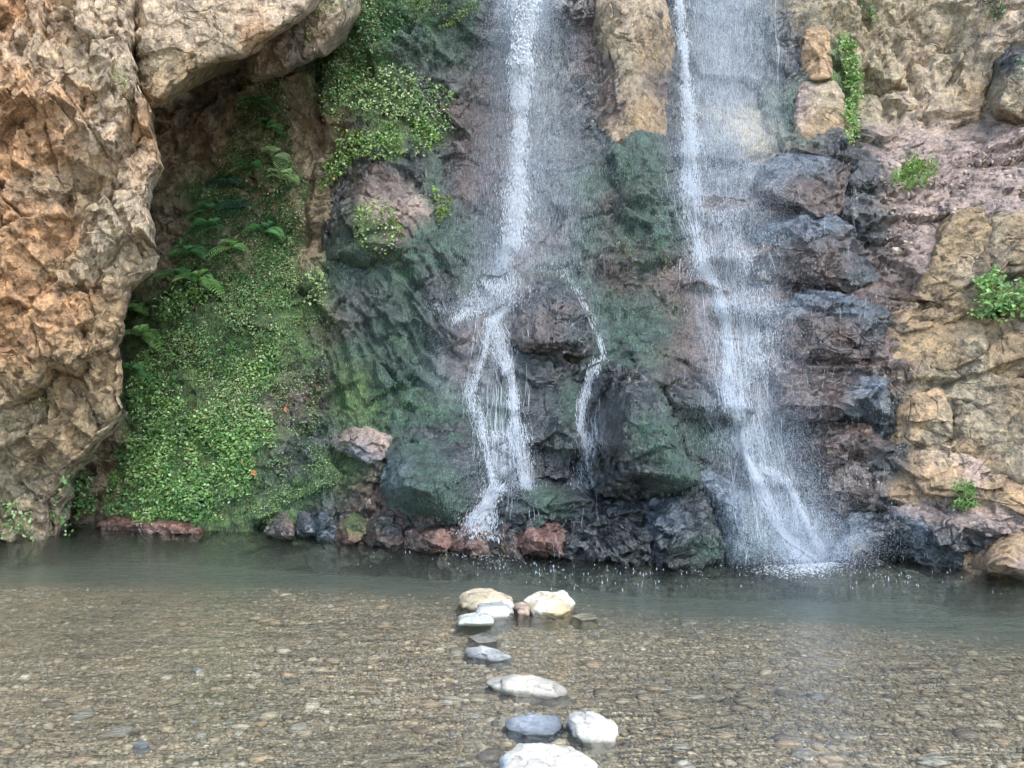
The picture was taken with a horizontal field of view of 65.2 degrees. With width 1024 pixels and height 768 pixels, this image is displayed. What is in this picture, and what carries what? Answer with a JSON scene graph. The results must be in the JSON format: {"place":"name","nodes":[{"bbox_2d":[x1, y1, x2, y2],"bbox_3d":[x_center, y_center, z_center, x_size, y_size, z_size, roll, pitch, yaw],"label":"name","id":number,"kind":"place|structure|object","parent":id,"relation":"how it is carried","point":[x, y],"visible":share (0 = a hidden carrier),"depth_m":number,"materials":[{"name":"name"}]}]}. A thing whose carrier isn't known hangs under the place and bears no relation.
{"place":"outdoors","nodes":[
{"label":"outdoors","id":0,"kind":"place"},
{"bbox_2d":[0,559,1023,767],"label":"ground","id":1,"kind":"structure","parent":0,"point":[769,610],"depth_m":5.29,"materials":[{"name":"gravel"}]},
{"bbox_2d":[192,666,203,675],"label":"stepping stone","id":2,"kind":"object","parent":1,"relation":"on","point":[198,670],"visible":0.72,"depth_m":4.54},
{"bbox_2d":[454,612,497,636],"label":"stepping stone","id":3,"kind":"object","parent":1,"relation":"on","point":[477,620],"visible":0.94,"depth_m":5.26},
{"bbox_2d":[466,633,499,648],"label":"stepping stone","id":4,"kind":"object","parent":1,"relation":"on","point":[485,639],"visible":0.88,"depth_m":5.00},
{"bbox_2d":[454,588,512,617],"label":"stepping stone","id":5,"kind":"object","parent":1,"relation":"on","point":[471,600],"visible":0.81,"depth_m":5.71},
{"bbox_2d":[476,602,515,632],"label":"stepping stone","id":6,"kind":"object","parent":1,"relation":"on","point":[498,612],"visible":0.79,"depth_m":5.46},
{"bbox_2d":[0,586,1023,767],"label":"pebbles","id":7,"kind":"object","parent":1,"relation":"on","point":[959,734],"visible":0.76,"depth_m":4.17,"materials":[{"name":"gravel"}]},
{"bbox_2d":[132,740,149,754],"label":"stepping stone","id":8,"kind":"object","parent":7,"relation":"on","point":[142,747],"visible":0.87,"depth_m":3.58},
{"bbox_2d":[463,646,511,667],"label":"stepping stone","id":9,"kind":"object","parent":7,"relation":"on","point":[490,655],"visible":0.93,"depth_m":4.65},
{"bbox_2d":[504,599,513,614],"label":"stepping stone","id":10,"kind":"object","parent":7,"relation":"on","point":[509,602],"visible":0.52,"depth_m":5.66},
{"bbox_2d":[514,602,530,627],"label":"stepping stone","id":11,"kind":"object","parent":7,"relation":"on","point":[521,609],"visible":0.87,"depth_m":5.52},
{"bbox_2d":[485,674,574,706],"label":"stepping stone","id":12,"kind":"object","parent":7,"relation":"on","point":[533,687],"visible":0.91,"depth_m":4.10,"materials":[{"name":"stone"}]},
{"bbox_2d":[501,713,564,743],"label":"stepping stone","id":13,"kind":"object","parent":7,"relation":"on","point":[541,727],"visible":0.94,"depth_m":3.67,"materials":[{"name":"stone"}]},
{"bbox_2d":[497,743,597,767],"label":"stepping stone","id":14,"kind":"object","parent":7,"relation":"on","point":[531,755],"visible":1,"depth_m":3.27,"materials":[{"name":"stone"}]},
{"bbox_2d":[571,613,599,630],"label":"stepping stone","id":15,"kind":"object","parent":7,"relation":"on","point":[583,617],"visible":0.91,"depth_m":5.44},
{"bbox_2d":[564,711,618,753],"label":"stepping stone","id":16,"kind":"object","parent":7,"relation":"on","point":[590,730],"visible":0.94,"depth_m":3.57,"materials":[{"name":"stone"}]},
{"bbox_2d":[523,590,576,630],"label":"stepping stone","id":17,"kind":"object","parent":1,"relation":"on","point":[550,606],"visible":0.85,"depth_m":5.52,"materials":[{"name":"stone"}]},
{"bbox_2d":[916,753,958,767],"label":"pebble","id":18,"kind":"object","parent":1,"relation":"on","point":[947,763],"visible":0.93,"depth_m":3.42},
{"bbox_2d":[0,524,1023,767],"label":"water","id":19,"kind":"structure","parent":0,"point":[520,641],"depth_m":4.82,"materials":[{"name":"liquid"}]},
{"bbox_2d":[37,459,97,536],"bbox_3d":[-4.835,1.164,8.758,0.554,1.084,2.083,0,0,-28],"label":"bushy plant","id":20,"kind":"object","parent":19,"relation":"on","point":[78,486],"visible":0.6,"depth_m":9.08,"materials":[{"name":"green plant"}]},
{"bbox_2d":[0,0,163,569],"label":"rock buttress","id":21,"kind":"object","parent":19,"relation":"in","point":[81,168],"visible":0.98,"depth_m":7.41,"materials":[{"name":"stone"}]},
{"bbox_2d":[35,392,62,408],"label":"plant","id":22,"kind":"object","parent":21,"relation":"attached to","point":[45,399],"visible":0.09,"depth_m":7.71,"materials":[{"name":"green plant"}]},
{"bbox_2d":[108,64,140,88],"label":"plant","id":23,"kind":"object","parent":21,"relation":"attached to","point":[121,76],"visible":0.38,"depth_m":7.24,"materials":[{"name":"green plant"}]},
{"bbox_2d":[90,516,205,543],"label":"rock","id":24,"kind":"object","parent":19,"relation":"in","point":[125,525],"depth_m":8.65,"materials":[{"name":"stone"}]},
{"bbox_2d":[262,511,294,541],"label":"rock","id":25,"kind":"object","parent":19,"relation":"in","point":[281,528],"visible":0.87,"depth_m":8.28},
{"bbox_2d":[295,508,337,542],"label":"rock","id":26,"kind":"object","parent":19,"relation":"in","point":[326,526],"visible":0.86,"depth_m":8.26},
{"bbox_2d":[334,513,367,547],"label":"rock","id":27,"kind":"object","parent":19,"relation":"in","point":[351,530],"visible":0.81,"depth_m":8.08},
{"bbox_2d":[364,514,404,548],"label":"rock","id":28,"kind":"object","parent":19,"relation":"in","point":[385,531],"visible":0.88,"depth_m":7.89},
{"bbox_2d":[404,526,450,554],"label":"rock","id":29,"kind":"object","parent":19,"relation":"in","point":[437,541],"visible":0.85,"depth_m":7.59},
{"bbox_2d":[379,420,481,526],"bbox_3d":[-0.808,0.880,8.233,1.155,1.073,1.729,0,0,0],"label":"rock","id":30,"kind":"object","parent":29,"relation":"on","point":[424,481],"visible":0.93,"depth_m":7.80,"materials":[{"name":"stone"}]},
{"bbox_2d":[445,522,491,559],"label":"rock","id":31,"kind":"object","parent":19,"relation":"in","point":[457,543],"visible":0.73,"depth_m":7.50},
{"bbox_2d":[489,524,523,561],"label":"rock","id":32,"kind":"object","parent":19,"relation":"in","point":[507,548],"visible":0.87,"depth_m":7.43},
{"bbox_2d":[517,519,566,558],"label":"rock","id":33,"kind":"object","parent":19,"relation":"in","point":[543,540],"visible":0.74,"depth_m":7.30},
{"bbox_2d":[370,551,961,592],"bbox_3d":[1.300,1.589,6.525,5.391,0.060,1.356,0,0,8],"label":"pool splash","id":34,"kind":"object","parent":19,"relation":"on","point":[663,569],"visible":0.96,"depth_m":6.67,"materials":[{"name":"white"}]},
{"bbox_2d":[445,553,908,579],"bbox_3d":[1.174,1.594,6.968,4.319,0.003,0.890,0,0,6],"label":"foam","id":35,"kind":"object","parent":19,"relation":"on","point":[802,566],"visible":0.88,"depth_m":6.92,"materials":[{"name":"white liquid"}]},
{"bbox_2d":[643,484,727,577],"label":"rock","id":36,"kind":"object","parent":19,"relation":"in","point":[677,544],"visible":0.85,"depth_m":7.05,"materials":[{"name":"stone"}]},
{"bbox_2d":[971,528,1023,580],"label":"rock","id":37,"kind":"object","parent":19,"relation":"on","point":[1002,555],"visible":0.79,"depth_m":6.50,"materials":[{"name":"stone"}]},
{"bbox_2d":[62,0,1023,613],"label":"cliff","id":38,"kind":"structure","parent":0,"point":[926,66],"depth_m":9.14,"materials":[{"name":"stone"}]},
{"bbox_2d":[0,495,33,541],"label":"plant","id":39,"kind":"object","parent":38,"relation":"on","point":[7,525],"visible":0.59,"depth_m":8.09,"materials":[{"name":"green plant"}]},
{"bbox_2d":[127,300,148,315],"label":"fern","id":40,"kind":"object","parent":38,"relation":"attached to","point":[132,305],"visible":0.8,"depth_m":9.64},
{"bbox_2d":[125,324,166,356],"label":"fern","id":41,"kind":"object","parent":38,"relation":"attached to","point":[147,336],"visible":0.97,"depth_m":9.44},
{"bbox_2d":[153,267,196,283],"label":"fern","id":42,"kind":"object","parent":38,"relation":"attached to","point":[180,270],"visible":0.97,"depth_m":9.37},
{"bbox_2d":[153,281,211,319],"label":"plant","id":43,"kind":"object","parent":38,"relation":"attached to","point":[186,293],"visible":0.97,"depth_m":9.39,"materials":[{"name":"green plant"}]},
{"bbox_2d":[161,245,206,261],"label":"fern","id":44,"kind":"object","parent":38,"relation":"attached to","point":[192,249],"visible":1,"depth_m":9.38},
{"bbox_2d":[180,201,215,221],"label":"fern","id":45,"kind":"object","parent":38,"relation":"attached to","point":[205,204],"visible":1,"depth_m":9.58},
{"bbox_2d":[172,269,224,299],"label":"fern","id":46,"kind":"object","parent":38,"relation":"attached to","point":[206,281],"visible":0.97,"depth_m":9.38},
{"bbox_2d":[175,217,224,247],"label":"fern","id":47,"kind":"object","parent":38,"relation":"attached to","point":[202,220],"visible":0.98,"depth_m":9.55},
{"bbox_2d":[101,248,301,524],"bbox_3d":[-3.584,-0.043,9.088,2.264,3.171,1.079,0,0,0],"label":"ground cover","id":48,"kind":"object","parent":38,"relation":"attached to","point":[184,504],"visible":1,"depth_m":9.07,"materials":[{"name":"green plant"}]},
{"bbox_2d":[122,361,152,388],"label":"fern","id":49,"kind":"object","parent":48,"relation":"on","point":[138,366],"visible":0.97,"depth_m":9.35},
{"bbox_2d":[201,176,242,194],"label":"fern","id":50,"kind":"object","parent":38,"relation":"attached to","point":[232,180],"visible":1,"depth_m":9.76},
{"bbox_2d":[134,0,319,108],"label":"rock overhang","id":51,"kind":"object","parent":38,"relation":"attached to","point":[183,46],"visible":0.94,"depth_m":7.61,"materials":[{"name":"stone"}]},
{"bbox_2d":[203,199,252,230],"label":"fern","id":52,"kind":"object","parent":38,"relation":"attached to","point":[232,204],"visible":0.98,"depth_m":9.59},
{"bbox_2d":[207,239,248,259],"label":"fern","id":53,"kind":"object","parent":38,"relation":"attached to","point":[231,242],"visible":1,"depth_m":9.43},
{"bbox_2d":[157,77,311,321],"bbox_3d":[-3.319,-2.299,9.672,1.775,3.161,0.786,0,0,0],"label":"ground cover","id":54,"kind":"object","parent":38,"relation":"attached to","point":[248,190],"visible":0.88,"depth_m":9.68,"materials":[{"name":"green plant"}]},
{"bbox_2d":[225,158,263,174],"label":"fern","id":55,"kind":"object","parent":38,"relation":"attached to","point":[258,162],"visible":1,"depth_m":9.73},
{"bbox_2d":[238,95,281,120],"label":"fern","id":56,"kind":"object","parent":38,"relation":"attached to","point":[261,100],"visible":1,"depth_m":9.73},
{"bbox_2d":[241,221,284,238],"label":"fern","id":57,"kind":"object","parent":38,"relation":"attached to","point":[271,230],"visible":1,"depth_m":9.52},
{"bbox_2d":[249,117,283,135],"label":"fern","id":58,"kind":"object","parent":38,"relation":"attached to","point":[269,122],"visible":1,"depth_m":9.81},
{"bbox_2d":[260,146,295,182],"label":"fern","id":59,"kind":"object","parent":38,"relation":"attached to","point":[270,150],"visible":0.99,"depth_m":9.72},
{"bbox_2d":[265,168,299,183],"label":"fern","id":60,"kind":"object","parent":38,"relation":"attached to","point":[289,175],"visible":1,"depth_m":9.65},
{"bbox_2d":[242,266,338,522],"bbox_3d":[-2.393,0.058,8.940,1.116,2.871,1.180,0,0,0],"label":"ground cover","id":61,"kind":"object","parent":38,"relation":"attached to","point":[298,402],"visible":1,"depth_m":8.99,"materials":[{"name":"green plant"}]},
{"bbox_2d":[245,0,361,81],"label":"rock overhang","id":62,"kind":"object","parent":38,"relation":"attached to","point":[284,53],"visible":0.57,"depth_m":8.34,"materials":[{"name":"stone"}]},
{"bbox_2d":[302,265,326,305],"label":"plant","id":63,"kind":"object","parent":38,"relation":"attached to","point":[320,274],"visible":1,"depth_m":9.23,"materials":[{"name":"green plant"}]},
{"bbox_2d":[247,0,392,267],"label":"ground cover","id":64,"kind":"object","parent":38,"relation":"attached to","point":[328,108],"visible":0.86,"depth_m":9.61,"materials":[{"name":"green plant"}]},
{"bbox_2d":[311,58,376,116],"bbox_3d":[-2.096,-3.590,9.688,0.882,0.884,0.471,0,0,21],"label":"climbing plant","id":65,"kind":"object","parent":38,"relation":"attached to","point":[342,79],"visible":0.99,"depth_m":9.66,"materials":[{"name":"green plant"}]},
{"bbox_2d":[326,424,392,468],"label":"rock","id":66,"kind":"object","parent":38,"relation":"on","point":[369,448],"visible":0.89,"depth_m":8.42,"materials":[{"name":"stone"}]},
{"bbox_2d":[331,0,404,64],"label":"climbing plant","id":67,"kind":"object","parent":38,"relation":"attached to","point":[391,25],"visible":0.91,"depth_m":9.61,"materials":[{"name":"green plant"}]},
{"bbox_2d":[321,156,445,267],"bbox_3d":[-1.505,-2.038,9.675,1.607,1.630,1.526,0,0,0],"label":"rock","id":68,"kind":"object","parent":38,"relation":"on","point":[387,185],"visible":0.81,"depth_m":9.25,"materials":[{"name":"stone"}]},
{"bbox_2d":[316,124,407,192],"bbox_3d":[-1.803,-2.700,9.558,1.168,0.900,0.535,0,0,0],"label":"climbing plant","id":69,"kind":"object","parent":68,"relation":"on","point":[353,154],"visible":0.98,"depth_m":9.54,"materials":[{"name":"green plant"}]},
{"bbox_2d":[351,196,402,258],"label":"plant","id":70,"kind":"object","parent":68,"relation":"attached to","point":[380,223],"visible":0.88,"depth_m":8.99,"materials":[{"name":"green plant"}]},
{"bbox_2d":[358,61,427,122],"bbox_3d":[-1.412,-3.487,9.646,0.875,0.804,0.432,0,0,-16],"label":"climbing plant","id":71,"kind":"object","parent":38,"relation":"attached to","point":[392,115],"visible":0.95,"depth_m":9.70,"materials":[{"name":"green plant"}]},
{"bbox_2d":[410,111,440,156],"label":"climbing plant","id":72,"kind":"object","parent":38,"relation":"attached to","point":[435,136],"visible":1,"depth_m":9.77,"materials":[{"name":"green plant"}]},
{"bbox_2d":[406,77,456,138],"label":"climbing plant","id":73,"kind":"object","parent":38,"relation":"attached to","point":[434,105],"visible":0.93,"depth_m":9.93,"materials":[{"name":"green plant"}]},
{"bbox_2d":[428,183,451,224],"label":"plant","id":74,"kind":"object","parent":38,"relation":"attached to","point":[443,205],"visible":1,"depth_m":9.45,"materials":[{"name":"green plant"}]},
{"bbox_2d":[414,0,479,29],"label":"plant","id":75,"kind":"object","parent":38,"relation":"attached to","point":[443,18],"visible":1,"depth_m":9.89,"materials":[{"name":"green plant"}]},
{"bbox_2d":[217,0,782,555],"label":"moss","id":76,"kind":"object","parent":38,"relation":"attached to","point":[455,382],"visible":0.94,"depth_m":8.80,"materials":[{"name":"plant"}]},
{"bbox_2d":[489,479,596,530],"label":"rock","id":77,"kind":"object","parent":38,"relation":"on","point":[556,503],"visible":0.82,"depth_m":7.60,"materials":[{"name":"stone"}]},
{"bbox_2d":[512,355,585,481],"bbox_3d":[0.410,0.350,8.630,0.884,1.322,1.447,0,0,0],"label":"rock","id":78,"kind":"object","parent":77,"relation":"on","point":[546,418],"visible":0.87,"depth_m":8.11,"materials":[{"name":"stone"}]},
{"bbox_2d":[511,278,592,356],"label":"rock","id":79,"kind":"object","parent":78,"relation":"on","point":[565,342],"visible":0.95,"depth_m":8.55,"materials":[{"name":"stone"}]},
{"bbox_2d":[422,0,685,543],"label":"waterfall","id":80,"kind":"structure","parent":38,"relation":"attached to","point":[521,57],"depth_m":8.97,"materials":[{"name":"white liquid"}]},
{"bbox_2d":[559,490,654,575],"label":"rock","id":81,"kind":"object","parent":38,"relation":"on","point":[614,531],"visible":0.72,"depth_m":7.26,"materials":[{"name":"stone"}]},
{"bbox_2d":[580,361,702,500],"bbox_3d":[1.264,0.430,7.957,1.145,1.380,2.192,0,0,0],"label":"rock","id":82,"kind":"object","parent":81,"relation":"on","point":[623,472],"visible":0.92,"depth_m":7.32,"materials":[{"name":"stone"}]},
{"bbox_2d":[591,0,675,143],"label":"rock","id":83,"kind":"object","parent":38,"relation":"attached to","point":[621,65],"visible":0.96,"depth_m":9.83,"materials":[{"name":"stone"}]},
{"bbox_2d":[324,61,955,560],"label":"drips","id":84,"kind":"object","parent":38,"relation":"attached to","point":[690,361],"visible":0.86,"depth_m":8.23,"materials":[{"name":"white"}]},
{"bbox_2d":[590,0,871,566],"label":"waterfall","id":85,"kind":"structure","parent":38,"relation":"attached to","point":[690,151],"depth_m":8.57,"materials":[{"name":"white liquid"}]},
{"bbox_2d":[700,469,770,575],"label":"rock","id":86,"kind":"object","parent":38,"relation":"on","point":[722,519],"visible":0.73,"depth_m":7.08,"materials":[{"name":"stone"}]},
{"bbox_2d":[751,207,877,291],"bbox_3d":[3.243,-1.478,8.966,1.206,1.026,1.289,0,0,0],"label":"rock","id":87,"kind":"object","parent":38,"relation":"on","point":[822,254],"visible":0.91,"depth_m":8.47,"materials":[{"name":"stone"}]},
{"bbox_2d":[751,149,851,218],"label":"rock","id":88,"kind":"object","parent":87,"relation":"on","point":[820,204],"visible":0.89,"depth_m":8.84,"materials":[{"name":"stone"}]},
{"bbox_2d":[792,80,850,138],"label":"rock","id":89,"kind":"object","parent":38,"relation":"attached to","point":[829,100],"visible":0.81,"depth_m":9.61,"materials":[{"name":"stone"}]},
{"bbox_2d":[799,25,832,81],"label":"rock","id":90,"kind":"object","parent":89,"relation":"on","point":[819,40],"visible":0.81,"depth_m":9.94,"materials":[{"name":"stone"}]},
{"bbox_2d":[832,31,864,145],"bbox_3d":[4.063,-3.602,9.714,0.378,1.762,1.364,0,0,27],"label":"hanging ivy","id":91,"kind":"object","parent":38,"relation":"hanging from","point":[857,75],"visible":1,"depth_m":10.01,"materials":[{"name":"green plant"}]},
{"bbox_2d":[859,0,878,22],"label":"plant","id":92,"kind":"object","parent":38,"relation":"attached to","point":[869,15],"visible":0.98,"depth_m":10.33,"materials":[{"name":"green plant"}]},
{"bbox_2d":[824,505,971,574],"bbox_3d":[3.422,1.402,7.505,1.130,0.615,1.283,0,0,0],"label":"rock","id":93,"kind":"object","parent":38,"relation":"on","point":[931,550],"visible":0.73,"depth_m":7.10,"materials":[{"name":"stone"}]},
{"bbox_2d":[794,420,898,515],"bbox_3d":[3.201,0.781,7.946,1.026,0.914,1.329,0,0,0],"label":"rock","id":94,"kind":"object","parent":93,"relation":"on","point":[872,448],"visible":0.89,"depth_m":7.45,"materials":[{"name":"stone"}]},
{"bbox_2d":[771,358,893,424],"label":"rock","id":95,"kind":"object","parent":94,"relation":"on","point":[865,396],"visible":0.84,"depth_m":7.68,"materials":[{"name":"stone"}]},
{"bbox_2d":[757,290,890,363],"bbox_3d":[3.246,-0.590,8.499,1.240,0.800,1.279,0,0,0],"label":"rock","id":96,"kind":"object","parent":95,"relation":"on","point":[853,311],"visible":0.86,"depth_m":8.08,"materials":[{"name":"stone"}]},
{"bbox_2d":[883,307,989,379],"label":"rock","id":97,"kind":"object","parent":38,"relation":"on","point":[954,345],"visible":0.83,"depth_m":7.67,"materials":[{"name":"stone"}]},
{"bbox_2d":[912,206,992,301],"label":"rock","id":98,"kind":"object","parent":97,"relation":"on","point":[959,234],"visible":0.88,"depth_m":8.17,"materials":[{"name":"stone"}]},
{"bbox_2d":[967,262,1023,323],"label":"leafy bush","id":99,"kind":"object","parent":97,"relation":"on","point":[1003,303],"visible":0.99,"depth_m":7.55,"materials":[{"name":"green plant"}]},
{"bbox_2d":[876,140,1023,257],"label":"rubble","id":100,"kind":"object","parent":38,"relation":"on","point":[914,214],"visible":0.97,"depth_m":8.85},
{"bbox_2d":[884,150,944,191],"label":"grass tuft","id":101,"kind":"object","parent":100,"relation":"on","point":[911,172],"visible":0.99,"depth_m":8.93,"materials":[{"name":"green plant"}]},
{"bbox_2d":[880,502,1023,553],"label":"rock","id":102,"kind":"object","parent":38,"relation":"on","point":[974,532],"visible":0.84,"depth_m":6.89,"materials":[{"name":"stone"}]},
{"bbox_2d":[948,477,979,510],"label":"leafy plant","id":103,"kind":"object","parent":102,"relation":"on","point":[961,505],"visible":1,"depth_m":6.94,"materials":[{"name":"green plant"}]},
{"bbox_2d":[912,444,1023,515],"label":"rock","id":104,"kind":"object","parent":102,"relation":"on","point":[939,470],"visible":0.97,"depth_m":7.07,"materials":[{"name":"stone"}]},
{"bbox_2d":[888,387,953,448],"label":"rock","id":105,"kind":"object","parent":104,"relation":"on","point":[918,415],"visible":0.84,"depth_m":7.41,"materials":[{"name":"stone"}]},
{"bbox_2d":[950,377,1023,484],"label":"rock","id":106,"kind":"object","parent":104,"relation":"on","point":[991,434],"visible":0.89,"depth_m":7.09,"materials":[{"name":"stone"}]},
{"bbox_2d":[984,0,1005,19],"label":"plant","id":107,"kind":"object","parent":38,"relation":"attached to","point":[996,10],"visible":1,"depth_m":9.79,"materials":[{"name":"green plant"}]},
{"bbox_2d":[987,44,1023,124],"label":"rock","id":108,"kind":"object","parent":38,"relation":"attached to","point":[1005,94],"visible":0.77,"depth_m":9.26,"materials":[{"name":"stone"}]},
{"bbox_2d":[1013,57,1023,76],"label":"plant","id":109,"kind":"object","parent":108,"relation":"attached to","point":[1021,64],"visible":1,"depth_m":9.16,"materials":[{"name":"green plant"}]},
{"bbox_2d":[987,210,1023,264],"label":"rock","id":110,"kind":"object","parent":38,"relation":"on","point":[1006,240],"visible":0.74,"depth_m":7.95,"materials":[{"name":"stone"}]},
{"bbox_2d":[378,0,918,580],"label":"mist","id":111,"kind":"structure","parent":0,"point":[806,548],"depth_m":8.36,"materials":[{"name":"white"}]}
]}

